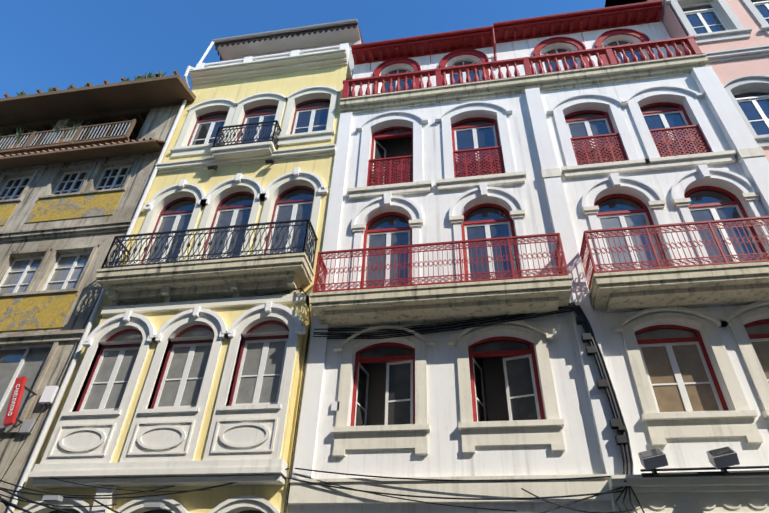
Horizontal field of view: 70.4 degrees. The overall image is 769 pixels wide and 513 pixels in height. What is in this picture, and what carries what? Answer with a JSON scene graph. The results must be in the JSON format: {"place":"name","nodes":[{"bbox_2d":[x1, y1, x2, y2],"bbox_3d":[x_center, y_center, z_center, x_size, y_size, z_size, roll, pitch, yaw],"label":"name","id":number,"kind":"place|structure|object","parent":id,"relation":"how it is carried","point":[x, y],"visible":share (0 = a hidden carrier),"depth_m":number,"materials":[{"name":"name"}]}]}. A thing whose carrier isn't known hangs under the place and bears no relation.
{"place":"outdoors","nodes":[
{"label":"outdoors","id":0,"kind":"place"},
{"bbox_2d":[0,70,195,512],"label":"old building","id":1,"kind":"structure","parent":0,"point":[77,166],"depth_m":13.95,"materials":[{"name":"grey paint"}]},
{"bbox_2d":[8,384,19,415],"bbox_3d":[-6.885,2.658,10.122,0.070,0.637,0.008,-14,-39,1],"label":"sign text","id":2,"kind":"object","parent":1,"relation":"attached to","point":[12,402],"visible":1,"depth_m":10.10,"materials":[{"name":"white paint"}]},
{"bbox_2d":[7,19,362,512],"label":"yellow building","id":3,"kind":"structure","parent":0,"point":[186,372],"depth_m":10.93,"materials":[{"name":"paint"}]},
{"bbox_2d":[0,0,605,97],"label":"sky","id":4,"kind":"structure","parent":0,"point":[45,44],"materials":[{"name":"blue"}]},
{"bbox_2d":[288,0,768,512],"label":"white building","id":5,"kind":"structure","parent":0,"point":[606,169],"depth_m":10.06,"materials":[{"name":"paint"}]},
{"bbox_2d":[0,230,768,512],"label":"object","id":6,"kind":"object","parent":5,"relation":"attached to","point":[723,459],"visible":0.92,"depth_m":8.54,"materials":[{"name":"black"}]},
{"bbox_2d":[605,0,768,161],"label":"pink building","id":7,"kind":"structure","parent":0,"point":[732,39],"depth_m":13.82,"materials":[{"name":"paint"}]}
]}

